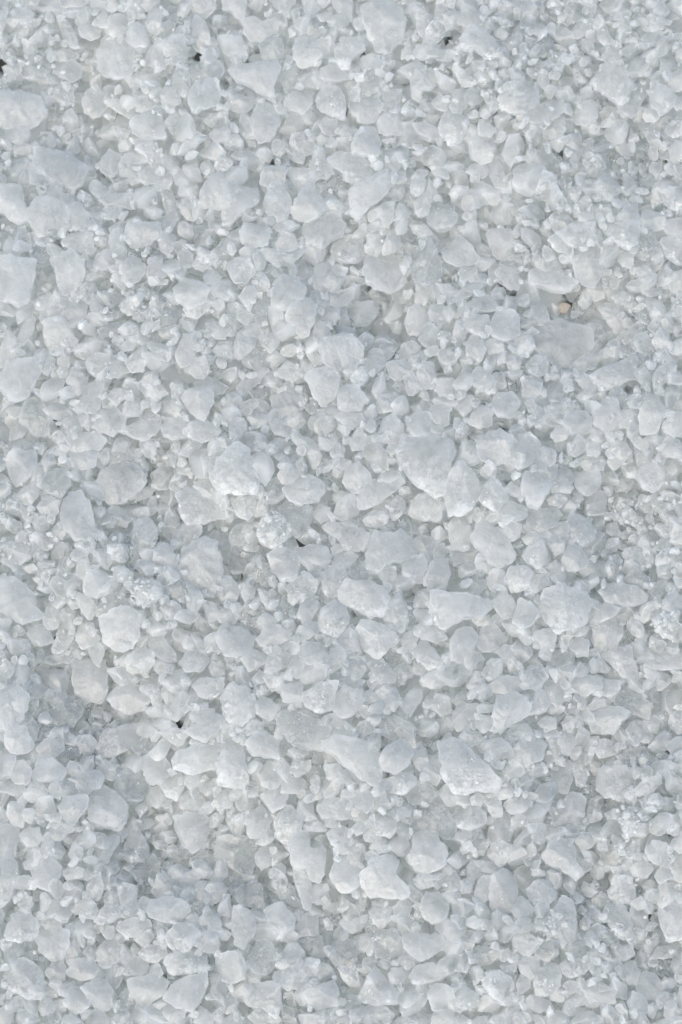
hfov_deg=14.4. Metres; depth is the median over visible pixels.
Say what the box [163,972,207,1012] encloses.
salt crystal
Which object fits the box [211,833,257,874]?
salt crystal
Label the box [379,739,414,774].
salt crystal
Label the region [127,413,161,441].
salt crystal
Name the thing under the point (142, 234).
salt crystal
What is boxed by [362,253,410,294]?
salt crystal
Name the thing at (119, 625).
salt crystal
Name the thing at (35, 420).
salt crystal
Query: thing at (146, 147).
salt crystal
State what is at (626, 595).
salt crystal
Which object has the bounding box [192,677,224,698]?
salt crystal
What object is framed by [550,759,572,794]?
salt crystal
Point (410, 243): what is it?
salt crystal
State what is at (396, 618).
salt crystal
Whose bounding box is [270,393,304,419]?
salt crystal
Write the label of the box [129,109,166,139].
salt crystal
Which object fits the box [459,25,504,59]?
salt crystal
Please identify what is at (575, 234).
salt crystal
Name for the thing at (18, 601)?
salt crystal
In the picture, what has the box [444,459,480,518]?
salt crystal
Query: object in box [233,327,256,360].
salt crystal
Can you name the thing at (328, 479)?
salt crystal
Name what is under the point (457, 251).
salt crystal
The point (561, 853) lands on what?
salt crystal
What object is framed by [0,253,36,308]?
salt crystal
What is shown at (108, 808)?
salt crystal
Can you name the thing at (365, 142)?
salt crystal
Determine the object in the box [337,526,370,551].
salt crystal
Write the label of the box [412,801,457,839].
salt crystal
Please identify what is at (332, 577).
salt crystal
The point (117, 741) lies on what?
salt crystal
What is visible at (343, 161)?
salt crystal
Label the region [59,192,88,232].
salt crystal
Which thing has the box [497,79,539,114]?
salt crystal
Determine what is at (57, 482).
salt crystal
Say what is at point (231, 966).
salt crystal
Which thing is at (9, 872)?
salt crystal
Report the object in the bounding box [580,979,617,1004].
salt crystal
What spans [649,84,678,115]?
salt crystal
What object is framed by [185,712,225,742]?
salt crystal
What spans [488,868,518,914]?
salt crystal
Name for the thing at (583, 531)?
salt crystal
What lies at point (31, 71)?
salt crystal
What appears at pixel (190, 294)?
salt crystal
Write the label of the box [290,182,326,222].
salt crystal
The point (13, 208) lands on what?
salt crystal
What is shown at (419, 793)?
salt crystal
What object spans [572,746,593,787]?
salt crystal
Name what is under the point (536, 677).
salt crystal
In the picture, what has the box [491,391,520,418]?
salt crystal
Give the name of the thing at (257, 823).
salt crystal
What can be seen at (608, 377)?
salt crystal
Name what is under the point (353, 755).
salt crystal
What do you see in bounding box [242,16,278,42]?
salt crystal
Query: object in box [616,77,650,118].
salt crystal
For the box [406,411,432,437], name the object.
salt crystal
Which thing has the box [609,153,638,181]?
salt crystal
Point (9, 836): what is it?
salt crystal
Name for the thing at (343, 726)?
salt crystal
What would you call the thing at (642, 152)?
salt crystal
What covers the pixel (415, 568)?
salt crystal
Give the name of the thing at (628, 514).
salt crystal
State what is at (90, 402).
salt crystal
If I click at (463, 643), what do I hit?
salt crystal
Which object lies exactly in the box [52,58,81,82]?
salt crystal
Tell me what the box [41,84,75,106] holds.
salt crystal
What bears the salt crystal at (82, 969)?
on the loose salt
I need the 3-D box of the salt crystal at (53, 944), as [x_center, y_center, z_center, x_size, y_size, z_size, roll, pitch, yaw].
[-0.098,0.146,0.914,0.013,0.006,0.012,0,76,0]
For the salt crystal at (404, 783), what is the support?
on the loose salt
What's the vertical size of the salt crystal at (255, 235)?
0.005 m
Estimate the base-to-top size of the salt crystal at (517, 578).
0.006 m
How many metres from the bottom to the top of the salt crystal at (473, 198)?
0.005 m
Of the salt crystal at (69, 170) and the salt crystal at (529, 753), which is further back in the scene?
the salt crystal at (69, 170)
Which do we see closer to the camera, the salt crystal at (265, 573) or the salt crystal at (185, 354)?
the salt crystal at (265, 573)
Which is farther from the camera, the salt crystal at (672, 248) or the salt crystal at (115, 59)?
the salt crystal at (115, 59)
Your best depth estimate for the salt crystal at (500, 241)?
0.98 m
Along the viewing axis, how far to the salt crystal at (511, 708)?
0.93 m
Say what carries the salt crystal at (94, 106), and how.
on the loose salt
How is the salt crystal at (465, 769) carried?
on the loose salt
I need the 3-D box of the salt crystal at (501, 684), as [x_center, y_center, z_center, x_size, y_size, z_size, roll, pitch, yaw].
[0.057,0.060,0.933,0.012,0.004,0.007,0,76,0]
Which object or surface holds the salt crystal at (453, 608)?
on the loose salt
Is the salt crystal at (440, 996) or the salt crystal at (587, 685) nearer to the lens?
the salt crystal at (440, 996)
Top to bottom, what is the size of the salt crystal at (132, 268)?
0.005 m
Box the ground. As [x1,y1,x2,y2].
[0,0,681,1023]
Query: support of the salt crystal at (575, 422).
on the loose salt
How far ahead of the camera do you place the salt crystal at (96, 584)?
0.94 m
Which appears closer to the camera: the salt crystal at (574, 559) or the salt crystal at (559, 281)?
the salt crystal at (574, 559)
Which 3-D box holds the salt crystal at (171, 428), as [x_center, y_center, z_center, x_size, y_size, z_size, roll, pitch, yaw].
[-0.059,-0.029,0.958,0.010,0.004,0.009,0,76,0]
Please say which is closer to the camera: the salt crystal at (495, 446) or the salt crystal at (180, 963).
the salt crystal at (180, 963)
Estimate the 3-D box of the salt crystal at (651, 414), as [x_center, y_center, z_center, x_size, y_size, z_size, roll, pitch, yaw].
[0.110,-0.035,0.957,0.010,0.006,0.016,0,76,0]
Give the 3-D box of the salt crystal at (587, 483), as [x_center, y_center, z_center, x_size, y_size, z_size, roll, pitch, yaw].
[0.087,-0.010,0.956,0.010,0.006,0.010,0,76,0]
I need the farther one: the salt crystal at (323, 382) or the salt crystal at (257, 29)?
the salt crystal at (257, 29)
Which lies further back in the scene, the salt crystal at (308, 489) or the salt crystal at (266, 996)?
the salt crystal at (308, 489)
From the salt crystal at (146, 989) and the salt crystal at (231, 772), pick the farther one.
the salt crystal at (231, 772)
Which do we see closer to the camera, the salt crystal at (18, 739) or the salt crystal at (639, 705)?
the salt crystal at (18, 739)
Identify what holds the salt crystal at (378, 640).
on the loose salt
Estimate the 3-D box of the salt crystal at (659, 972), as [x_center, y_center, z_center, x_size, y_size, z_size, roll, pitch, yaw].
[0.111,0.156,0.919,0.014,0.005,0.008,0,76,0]
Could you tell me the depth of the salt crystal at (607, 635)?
0.94 m
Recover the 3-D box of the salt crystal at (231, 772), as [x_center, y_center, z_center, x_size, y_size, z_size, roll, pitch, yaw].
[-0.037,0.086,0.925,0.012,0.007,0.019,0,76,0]
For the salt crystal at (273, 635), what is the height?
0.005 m
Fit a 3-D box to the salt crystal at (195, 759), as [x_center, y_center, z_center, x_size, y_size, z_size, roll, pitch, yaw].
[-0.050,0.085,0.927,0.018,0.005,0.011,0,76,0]
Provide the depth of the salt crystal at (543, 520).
0.95 m
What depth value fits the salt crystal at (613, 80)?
0.99 m
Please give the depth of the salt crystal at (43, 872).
0.92 m
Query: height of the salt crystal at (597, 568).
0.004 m
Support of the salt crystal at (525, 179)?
on the loose salt
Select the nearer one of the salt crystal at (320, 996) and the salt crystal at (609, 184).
the salt crystal at (320, 996)
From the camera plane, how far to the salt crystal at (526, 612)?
0.94 m
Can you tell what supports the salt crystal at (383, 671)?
on the loose salt
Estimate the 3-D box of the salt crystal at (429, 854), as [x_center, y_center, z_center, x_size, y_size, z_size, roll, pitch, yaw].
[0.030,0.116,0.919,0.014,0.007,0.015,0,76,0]
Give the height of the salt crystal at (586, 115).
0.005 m
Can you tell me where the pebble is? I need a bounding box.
[558,302,570,313]
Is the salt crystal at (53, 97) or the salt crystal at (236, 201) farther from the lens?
the salt crystal at (53, 97)
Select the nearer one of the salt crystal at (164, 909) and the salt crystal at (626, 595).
the salt crystal at (164, 909)
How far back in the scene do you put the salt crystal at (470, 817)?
0.92 m
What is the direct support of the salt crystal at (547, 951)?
on the loose salt
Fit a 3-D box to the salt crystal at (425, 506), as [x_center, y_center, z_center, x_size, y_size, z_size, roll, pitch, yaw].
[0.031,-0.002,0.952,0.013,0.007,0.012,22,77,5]
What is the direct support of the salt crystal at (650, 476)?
on the loose salt
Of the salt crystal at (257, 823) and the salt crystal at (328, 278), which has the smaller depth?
the salt crystal at (257, 823)
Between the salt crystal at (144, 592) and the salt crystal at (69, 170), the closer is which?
the salt crystal at (144, 592)
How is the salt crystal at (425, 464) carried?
on the loose salt
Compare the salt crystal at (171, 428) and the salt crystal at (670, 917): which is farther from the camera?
the salt crystal at (171, 428)
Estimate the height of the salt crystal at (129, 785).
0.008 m
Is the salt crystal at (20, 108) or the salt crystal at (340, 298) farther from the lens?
the salt crystal at (20, 108)
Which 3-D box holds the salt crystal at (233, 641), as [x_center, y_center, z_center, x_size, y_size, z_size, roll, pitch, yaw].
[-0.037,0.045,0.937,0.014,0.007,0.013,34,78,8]
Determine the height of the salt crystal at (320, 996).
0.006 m
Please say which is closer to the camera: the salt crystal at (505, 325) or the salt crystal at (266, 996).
the salt crystal at (266, 996)
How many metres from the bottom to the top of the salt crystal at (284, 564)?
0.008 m
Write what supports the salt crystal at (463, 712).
on the loose salt
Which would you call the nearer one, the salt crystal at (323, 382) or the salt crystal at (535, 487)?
the salt crystal at (535, 487)
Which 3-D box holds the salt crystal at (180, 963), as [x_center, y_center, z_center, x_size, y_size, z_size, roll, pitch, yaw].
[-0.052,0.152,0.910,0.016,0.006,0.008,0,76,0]
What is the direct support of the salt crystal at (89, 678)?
on the loose salt
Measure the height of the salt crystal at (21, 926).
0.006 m
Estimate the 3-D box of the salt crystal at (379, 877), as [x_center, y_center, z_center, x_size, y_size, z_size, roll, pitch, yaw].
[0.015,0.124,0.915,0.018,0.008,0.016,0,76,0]
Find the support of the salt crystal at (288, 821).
on the loose salt
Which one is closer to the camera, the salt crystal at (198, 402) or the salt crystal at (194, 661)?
the salt crystal at (194, 661)
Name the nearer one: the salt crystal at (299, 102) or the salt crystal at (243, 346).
the salt crystal at (243, 346)
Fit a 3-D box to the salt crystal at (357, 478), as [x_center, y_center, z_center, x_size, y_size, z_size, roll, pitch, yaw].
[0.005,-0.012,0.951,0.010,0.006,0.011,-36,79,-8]
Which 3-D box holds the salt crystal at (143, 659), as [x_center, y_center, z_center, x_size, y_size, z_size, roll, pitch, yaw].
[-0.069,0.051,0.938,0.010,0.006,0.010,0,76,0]
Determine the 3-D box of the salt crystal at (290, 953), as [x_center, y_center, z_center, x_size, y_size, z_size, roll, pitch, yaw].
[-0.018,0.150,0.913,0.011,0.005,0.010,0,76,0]
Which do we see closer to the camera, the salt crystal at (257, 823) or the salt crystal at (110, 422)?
the salt crystal at (257, 823)
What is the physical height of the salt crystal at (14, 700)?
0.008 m
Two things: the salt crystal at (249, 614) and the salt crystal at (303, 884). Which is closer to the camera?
the salt crystal at (303, 884)
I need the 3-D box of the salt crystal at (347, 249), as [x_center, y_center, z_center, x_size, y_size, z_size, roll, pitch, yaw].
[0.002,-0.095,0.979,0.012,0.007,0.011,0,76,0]
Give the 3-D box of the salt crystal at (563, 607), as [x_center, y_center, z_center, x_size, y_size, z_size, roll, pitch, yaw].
[0.078,0.034,0.939,0.019,0.008,0.019,0,76,0]
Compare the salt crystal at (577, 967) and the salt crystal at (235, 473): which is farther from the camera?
the salt crystal at (235, 473)
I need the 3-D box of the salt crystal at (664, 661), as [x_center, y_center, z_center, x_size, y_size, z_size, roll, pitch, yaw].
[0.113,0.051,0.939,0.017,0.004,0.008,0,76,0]
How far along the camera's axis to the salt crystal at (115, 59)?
0.99 m
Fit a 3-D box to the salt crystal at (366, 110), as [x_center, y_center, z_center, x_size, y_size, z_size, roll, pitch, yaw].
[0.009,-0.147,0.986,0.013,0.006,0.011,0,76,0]
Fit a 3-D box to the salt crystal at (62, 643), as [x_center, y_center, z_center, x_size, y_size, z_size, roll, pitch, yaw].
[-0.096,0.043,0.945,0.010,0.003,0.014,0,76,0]
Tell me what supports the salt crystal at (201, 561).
on the loose salt
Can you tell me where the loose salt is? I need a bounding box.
[0,0,681,1023]
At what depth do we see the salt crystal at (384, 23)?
0.99 m
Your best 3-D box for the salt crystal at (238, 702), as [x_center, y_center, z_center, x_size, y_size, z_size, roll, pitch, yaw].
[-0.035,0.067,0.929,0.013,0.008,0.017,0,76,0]
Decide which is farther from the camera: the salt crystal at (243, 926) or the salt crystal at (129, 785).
the salt crystal at (129, 785)
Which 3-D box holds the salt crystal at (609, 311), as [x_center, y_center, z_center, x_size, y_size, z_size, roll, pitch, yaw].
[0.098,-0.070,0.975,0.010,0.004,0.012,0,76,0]
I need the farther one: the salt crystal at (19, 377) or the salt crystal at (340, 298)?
the salt crystal at (340, 298)
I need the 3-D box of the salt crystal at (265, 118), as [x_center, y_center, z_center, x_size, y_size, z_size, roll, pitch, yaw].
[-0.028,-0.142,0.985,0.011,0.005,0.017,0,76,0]
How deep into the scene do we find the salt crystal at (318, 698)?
0.93 m
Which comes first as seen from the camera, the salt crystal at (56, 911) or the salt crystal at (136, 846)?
the salt crystal at (56, 911)
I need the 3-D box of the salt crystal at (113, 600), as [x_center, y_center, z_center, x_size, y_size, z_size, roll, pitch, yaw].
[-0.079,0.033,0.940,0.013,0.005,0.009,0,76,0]
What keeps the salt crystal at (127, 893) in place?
on the loose salt
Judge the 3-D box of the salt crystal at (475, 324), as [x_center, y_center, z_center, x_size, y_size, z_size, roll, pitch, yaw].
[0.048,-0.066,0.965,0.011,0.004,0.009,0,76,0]
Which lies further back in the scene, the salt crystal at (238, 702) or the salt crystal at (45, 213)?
the salt crystal at (45, 213)
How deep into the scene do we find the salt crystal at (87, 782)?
0.93 m
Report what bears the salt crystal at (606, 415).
on the loose salt
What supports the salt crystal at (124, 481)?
on the loose salt
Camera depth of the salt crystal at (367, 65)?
0.99 m
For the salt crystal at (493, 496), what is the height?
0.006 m
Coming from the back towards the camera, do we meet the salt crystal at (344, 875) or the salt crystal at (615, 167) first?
the salt crystal at (615, 167)
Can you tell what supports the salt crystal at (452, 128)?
on the loose salt
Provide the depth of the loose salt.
0.95 m
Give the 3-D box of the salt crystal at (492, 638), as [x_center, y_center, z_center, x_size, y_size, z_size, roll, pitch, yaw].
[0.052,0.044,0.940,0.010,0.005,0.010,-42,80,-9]
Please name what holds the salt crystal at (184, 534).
on the loose salt
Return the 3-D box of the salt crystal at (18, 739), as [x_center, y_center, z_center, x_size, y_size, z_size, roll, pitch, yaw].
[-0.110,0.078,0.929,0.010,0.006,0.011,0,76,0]
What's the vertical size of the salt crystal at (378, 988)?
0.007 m
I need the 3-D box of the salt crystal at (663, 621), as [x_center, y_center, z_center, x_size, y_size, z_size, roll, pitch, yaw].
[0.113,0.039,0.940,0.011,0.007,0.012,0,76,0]
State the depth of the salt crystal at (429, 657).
0.94 m
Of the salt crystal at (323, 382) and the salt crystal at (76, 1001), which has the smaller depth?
the salt crystal at (76, 1001)
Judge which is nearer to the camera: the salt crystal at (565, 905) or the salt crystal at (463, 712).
the salt crystal at (565, 905)
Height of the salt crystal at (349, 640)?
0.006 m
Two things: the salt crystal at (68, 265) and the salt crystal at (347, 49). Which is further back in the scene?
the salt crystal at (347, 49)
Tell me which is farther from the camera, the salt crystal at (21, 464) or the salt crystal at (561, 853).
the salt crystal at (21, 464)
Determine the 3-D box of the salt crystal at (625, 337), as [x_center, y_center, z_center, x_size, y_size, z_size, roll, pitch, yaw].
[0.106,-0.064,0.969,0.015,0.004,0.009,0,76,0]
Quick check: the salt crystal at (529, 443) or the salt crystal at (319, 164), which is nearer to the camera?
the salt crystal at (529, 443)
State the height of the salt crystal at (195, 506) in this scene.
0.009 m
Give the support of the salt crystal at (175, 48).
on the loose salt
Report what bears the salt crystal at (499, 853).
on the loose salt
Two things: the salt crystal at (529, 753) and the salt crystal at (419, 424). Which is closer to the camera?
the salt crystal at (529, 753)
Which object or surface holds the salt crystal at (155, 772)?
on the loose salt
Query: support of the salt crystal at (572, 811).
on the loose salt
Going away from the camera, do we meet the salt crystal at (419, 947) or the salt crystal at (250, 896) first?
the salt crystal at (419, 947)
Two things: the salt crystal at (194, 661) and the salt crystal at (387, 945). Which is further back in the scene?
the salt crystal at (194, 661)
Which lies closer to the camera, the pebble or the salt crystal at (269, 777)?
the salt crystal at (269, 777)
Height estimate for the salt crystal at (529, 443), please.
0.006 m
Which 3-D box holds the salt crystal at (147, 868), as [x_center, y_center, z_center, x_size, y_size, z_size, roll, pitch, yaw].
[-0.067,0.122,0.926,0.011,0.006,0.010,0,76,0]
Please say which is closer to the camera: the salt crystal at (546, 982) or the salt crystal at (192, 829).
the salt crystal at (546, 982)
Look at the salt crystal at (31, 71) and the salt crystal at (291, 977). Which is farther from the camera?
the salt crystal at (31, 71)
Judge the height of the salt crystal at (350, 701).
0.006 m
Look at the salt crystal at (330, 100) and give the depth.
0.98 m
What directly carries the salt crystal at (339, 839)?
on the loose salt
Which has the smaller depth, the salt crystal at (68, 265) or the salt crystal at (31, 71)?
the salt crystal at (68, 265)
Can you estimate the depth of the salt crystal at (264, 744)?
0.93 m
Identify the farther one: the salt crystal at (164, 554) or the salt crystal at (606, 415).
the salt crystal at (606, 415)
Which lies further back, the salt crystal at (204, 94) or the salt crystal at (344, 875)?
the salt crystal at (204, 94)
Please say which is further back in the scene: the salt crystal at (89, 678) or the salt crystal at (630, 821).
the salt crystal at (89, 678)
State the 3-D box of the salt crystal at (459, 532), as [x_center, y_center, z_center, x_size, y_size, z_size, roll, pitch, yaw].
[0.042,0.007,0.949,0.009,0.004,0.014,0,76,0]
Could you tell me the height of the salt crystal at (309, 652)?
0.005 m
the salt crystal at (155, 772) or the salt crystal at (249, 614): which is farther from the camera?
the salt crystal at (249, 614)
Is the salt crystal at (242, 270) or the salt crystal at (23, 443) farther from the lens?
the salt crystal at (242, 270)
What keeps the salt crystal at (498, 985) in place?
on the loose salt
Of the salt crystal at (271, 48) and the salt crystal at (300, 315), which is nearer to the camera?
the salt crystal at (300, 315)
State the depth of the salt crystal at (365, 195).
0.97 m
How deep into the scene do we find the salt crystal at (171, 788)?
0.93 m
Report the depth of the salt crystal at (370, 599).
0.94 m
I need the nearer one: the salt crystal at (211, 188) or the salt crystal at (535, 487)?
the salt crystal at (535, 487)
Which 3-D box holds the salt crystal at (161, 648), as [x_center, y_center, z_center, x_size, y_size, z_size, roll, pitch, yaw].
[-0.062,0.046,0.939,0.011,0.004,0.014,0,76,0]
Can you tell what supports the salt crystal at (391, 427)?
on the loose salt
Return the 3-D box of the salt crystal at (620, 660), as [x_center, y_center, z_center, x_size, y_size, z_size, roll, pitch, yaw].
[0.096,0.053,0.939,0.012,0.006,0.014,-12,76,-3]
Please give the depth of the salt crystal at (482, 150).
0.98 m
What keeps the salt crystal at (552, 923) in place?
on the loose salt
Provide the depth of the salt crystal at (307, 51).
0.99 m
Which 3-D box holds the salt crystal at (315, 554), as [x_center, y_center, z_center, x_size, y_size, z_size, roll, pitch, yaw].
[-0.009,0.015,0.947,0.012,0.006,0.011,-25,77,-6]
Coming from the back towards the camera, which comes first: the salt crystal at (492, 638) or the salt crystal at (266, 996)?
the salt crystal at (492, 638)
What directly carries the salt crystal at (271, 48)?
on the loose salt
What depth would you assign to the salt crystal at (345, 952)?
0.91 m
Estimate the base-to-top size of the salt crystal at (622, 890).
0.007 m
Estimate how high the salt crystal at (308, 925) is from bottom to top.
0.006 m
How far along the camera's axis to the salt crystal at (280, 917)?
0.91 m
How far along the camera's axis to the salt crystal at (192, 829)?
0.93 m
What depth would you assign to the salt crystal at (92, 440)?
0.95 m
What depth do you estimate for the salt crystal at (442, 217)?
0.97 m
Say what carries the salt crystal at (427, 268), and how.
on the loose salt
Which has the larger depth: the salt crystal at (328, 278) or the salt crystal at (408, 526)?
the salt crystal at (328, 278)
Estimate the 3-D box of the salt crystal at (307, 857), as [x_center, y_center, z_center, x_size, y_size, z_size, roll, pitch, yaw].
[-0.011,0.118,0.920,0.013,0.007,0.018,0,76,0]
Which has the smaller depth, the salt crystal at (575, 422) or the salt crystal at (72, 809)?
the salt crystal at (72, 809)
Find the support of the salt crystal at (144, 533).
on the loose salt
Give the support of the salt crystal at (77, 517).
on the loose salt
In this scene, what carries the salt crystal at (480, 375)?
on the loose salt
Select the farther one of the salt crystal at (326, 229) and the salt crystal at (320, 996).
the salt crystal at (326, 229)
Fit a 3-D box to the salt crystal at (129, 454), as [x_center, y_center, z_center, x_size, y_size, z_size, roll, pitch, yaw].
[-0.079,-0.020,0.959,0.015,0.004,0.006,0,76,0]
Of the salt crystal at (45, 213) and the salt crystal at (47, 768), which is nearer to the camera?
the salt crystal at (47, 768)
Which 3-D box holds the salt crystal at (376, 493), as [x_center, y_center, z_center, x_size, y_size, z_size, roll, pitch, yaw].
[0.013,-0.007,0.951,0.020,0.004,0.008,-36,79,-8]
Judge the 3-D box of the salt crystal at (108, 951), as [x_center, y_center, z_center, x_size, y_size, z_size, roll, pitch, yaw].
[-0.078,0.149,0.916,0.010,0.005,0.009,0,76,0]
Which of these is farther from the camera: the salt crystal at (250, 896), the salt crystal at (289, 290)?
the salt crystal at (289, 290)
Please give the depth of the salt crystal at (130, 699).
0.94 m
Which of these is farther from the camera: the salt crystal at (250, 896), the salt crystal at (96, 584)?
the salt crystal at (96, 584)
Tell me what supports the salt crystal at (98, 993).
on the loose salt
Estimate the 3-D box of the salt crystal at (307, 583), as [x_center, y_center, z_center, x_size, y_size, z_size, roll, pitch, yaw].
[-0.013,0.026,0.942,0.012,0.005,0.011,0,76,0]
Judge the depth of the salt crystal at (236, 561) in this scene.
0.95 m
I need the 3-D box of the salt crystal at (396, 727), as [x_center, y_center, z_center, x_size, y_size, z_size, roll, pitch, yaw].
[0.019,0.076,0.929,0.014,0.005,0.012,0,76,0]
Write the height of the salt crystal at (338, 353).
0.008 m
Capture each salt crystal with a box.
[0,89,47,128]
[0,183,27,225]
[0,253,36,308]
[0,329,17,368]
[0,357,42,402]
[0,576,44,624]
[0,684,29,730]
[0,823,19,858]
[0,857,19,907]
[2,957,46,999]
[4,438,37,458]
[4,724,34,754]
[4,911,39,943]
[6,447,37,487]
[19,397,52,437]
[21,50,55,80]
[27,195,69,238]
[30,856,62,892]
[32,145,88,188]
[32,754,66,782]
[34,927,69,961]
[39,468,71,497]
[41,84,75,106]
[41,315,77,355]
[44,898,72,922]
[49,248,85,295]
[49,695,84,727]
[51,624,79,654]
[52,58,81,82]
[57,794,88,825]
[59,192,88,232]
[60,490,95,541]
[61,231,94,252]
[63,986,90,1014]
[64,431,107,452]
[65,957,98,981]
[68,770,104,794]
[71,658,108,703]
[79,379,101,414]
[80,978,113,1013]
[82,84,107,118]
[82,569,110,599]
[85,352,130,378]
[87,784,128,831]
[91,835,120,863]
[93,407,126,437]
[94,460,146,505]
[95,593,132,616]
[95,722,141,757]
[96,34,135,79]
[96,940,120,964]
[98,605,140,652]
[107,447,137,464]
[107,683,150,714]
[112,767,149,802]
[116,917,152,937]
[117,882,137,917]
[119,255,146,287]
[123,825,149,863]
[124,221,161,248]
[124,576,163,608]
[126,247,169,265]
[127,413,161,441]
[127,973,168,1007]
[128,646,155,672]
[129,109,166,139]
[129,516,158,549]
[129,854,160,884]
[133,137,165,171]
[142,750,171,785]
[146,633,176,663]
[146,896,191,923]
[153,541,177,568]
[160,417,187,440]
[160,771,184,801]
[163,33,188,64]
[163,951,209,975]
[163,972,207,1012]
[165,921,200,952]
[169,523,202,548]
[171,743,220,775]
[172,810,211,853]
[173,278,210,309]
[175,331,196,368]
[175,485,227,525]
[176,536,223,597]
[178,650,209,672]
[181,386,213,421]
[185,77,221,114]
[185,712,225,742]
[188,419,221,442]
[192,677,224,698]
[198,170,227,210]
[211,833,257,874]
[213,441,259,495]
[213,623,256,657]
[215,950,247,983]
[216,737,248,790]
[220,179,259,225]
[220,681,256,726]
[226,545,250,574]
[227,257,255,283]
[228,60,281,100]
[231,904,256,949]
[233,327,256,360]
[233,883,264,909]
[239,222,270,247]
[240,599,265,633]
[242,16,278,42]
[244,806,272,838]
[244,981,282,1018]
[245,731,280,760]
[247,938,278,975]
[249,560,286,598]
[251,101,279,143]
[256,509,290,548]
[256,624,292,647]
[257,760,281,789]
[258,36,285,64]
[262,181,291,221]
[263,645,291,673]
[263,901,295,941]
[266,546,300,581]
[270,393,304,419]
[271,274,306,310]
[272,963,305,991]
[274,710,333,751]
[274,805,302,844]
[275,942,304,969]
[277,500,312,538]
[282,474,325,505]
[283,87,313,114]
[285,297,317,338]
[286,572,318,597]
[288,831,326,883]
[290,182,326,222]
[292,33,323,68]
[293,869,313,910]
[294,543,332,568]
[294,912,318,936]
[297,641,328,664]
[301,209,346,248]
[301,680,338,713]
[302,980,338,1010]
[304,366,340,406]
[308,143,333,180]
[312,261,348,292]
[313,458,342,490]
[315,83,346,120]
[316,797,351,819]
[317,598,349,637]
[318,333,364,372]
[320,565,347,598]
[320,734,382,786]
[327,151,371,181]
[327,286,354,308]
[327,824,353,854]
[329,713,358,736]
[329,858,361,893]
[329,938,358,971]
[330,234,364,263]
[332,684,365,718]
[333,492,359,520]
[334,36,365,70]
[337,383,369,411]
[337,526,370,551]
[337,578,390,619]
[338,626,361,653]
[342,461,372,493]
[348,96,383,123]
[348,169,391,221]
[348,300,377,326]
[350,126,380,157]
[352,52,384,80]
[355,619,399,659]
[356,472,405,509]
[359,854,409,899]
[359,966,399,1005]
[360,0,406,53]
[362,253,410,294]
[363,654,396,684]
[365,528,417,573]
[371,927,404,961]
[372,813,397,838]
[375,684,400,712]
[376,112,402,136]
[378,412,403,443]
[378,714,416,748]
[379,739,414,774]
[383,590,408,633]
[386,772,417,794]
[389,513,411,535]
[394,434,455,497]
[396,232,419,260]
[402,553,428,584]
[402,932,445,961]
[404,303,428,335]
[405,781,438,804]
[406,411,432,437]
[408,492,445,522]
[408,962,450,984]
[410,830,448,873]
[411,238,442,286]
[412,640,441,670]
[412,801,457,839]
[420,891,449,924]
[423,558,450,588]
[427,200,457,232]
[427,983,454,1010]
[428,589,493,631]
[436,737,502,795]
[438,109,467,145]
[440,236,479,266]
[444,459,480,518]
[447,986,478,1013]
[448,515,472,551]
[449,626,477,663]
[452,701,478,731]
[452,805,486,830]
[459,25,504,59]
[461,188,488,210]
[464,314,490,336]
[469,136,496,163]
[470,521,515,567]
[471,366,496,395]
[475,428,513,465]
[476,624,506,652]
[479,475,508,511]
[482,969,513,1001]
[486,228,513,259]
[487,840,513,866]
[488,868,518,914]
[489,675,522,694]
[490,308,520,341]
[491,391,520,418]
[491,691,531,734]
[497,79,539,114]
[504,565,533,592]
[506,736,546,767]
[511,431,540,470]
[512,162,546,196]
[512,597,539,628]
[520,471,551,509]
[520,664,548,689]
[522,539,548,568]
[524,318,595,369]
[526,100,566,125]
[526,508,562,532]
[526,878,557,905]
[528,267,578,293]
[532,962,561,996]
[533,909,567,940]
[534,939,559,961]
[539,582,592,634]
[541,837,583,880]
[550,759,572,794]
[552,791,586,826]
[553,895,577,942]
[556,220,595,247]
[559,956,593,978]
[561,544,588,572]
[562,410,592,435]
[567,511,596,547]
[570,674,602,696]
[572,245,604,288]
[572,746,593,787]
[573,98,601,127]
[574,468,601,496]
[580,560,606,581]
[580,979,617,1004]
[587,706,631,735]
[590,358,635,391]
[591,617,623,651]
[593,398,620,431]
[594,56,632,105]
[594,174,620,201]
[595,763,635,802]
[598,581,648,606]
[599,302,626,333]
[600,645,637,680]
[602,219,641,250]
[604,902,633,940]
[607,874,635,904]
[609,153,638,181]
[610,503,646,530]
[614,685,653,719]
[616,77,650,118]
[616,322,653,344]
[617,804,645,842]
[634,130,662,171]
[635,229,656,262]
[635,460,664,492]
[637,392,665,435]
[643,651,681,670]
[647,958,673,978]
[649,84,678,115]
[650,608,680,639]
[657,899,681,942]
[660,236,681,265]
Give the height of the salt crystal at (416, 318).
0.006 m
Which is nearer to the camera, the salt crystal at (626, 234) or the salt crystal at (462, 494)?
the salt crystal at (462, 494)
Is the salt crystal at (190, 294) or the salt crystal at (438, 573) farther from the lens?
the salt crystal at (190, 294)
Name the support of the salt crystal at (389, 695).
on the loose salt
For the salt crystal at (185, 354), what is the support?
on the loose salt
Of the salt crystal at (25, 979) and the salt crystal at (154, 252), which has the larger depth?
the salt crystal at (154, 252)
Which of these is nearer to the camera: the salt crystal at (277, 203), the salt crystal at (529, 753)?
the salt crystal at (529, 753)
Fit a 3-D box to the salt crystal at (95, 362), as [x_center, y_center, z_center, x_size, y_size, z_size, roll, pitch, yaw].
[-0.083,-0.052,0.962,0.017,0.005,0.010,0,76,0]
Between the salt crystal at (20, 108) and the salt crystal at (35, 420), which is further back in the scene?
the salt crystal at (20, 108)
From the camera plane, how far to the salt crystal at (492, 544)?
0.94 m
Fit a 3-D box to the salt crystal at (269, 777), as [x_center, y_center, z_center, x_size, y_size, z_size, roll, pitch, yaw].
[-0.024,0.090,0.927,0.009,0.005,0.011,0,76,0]

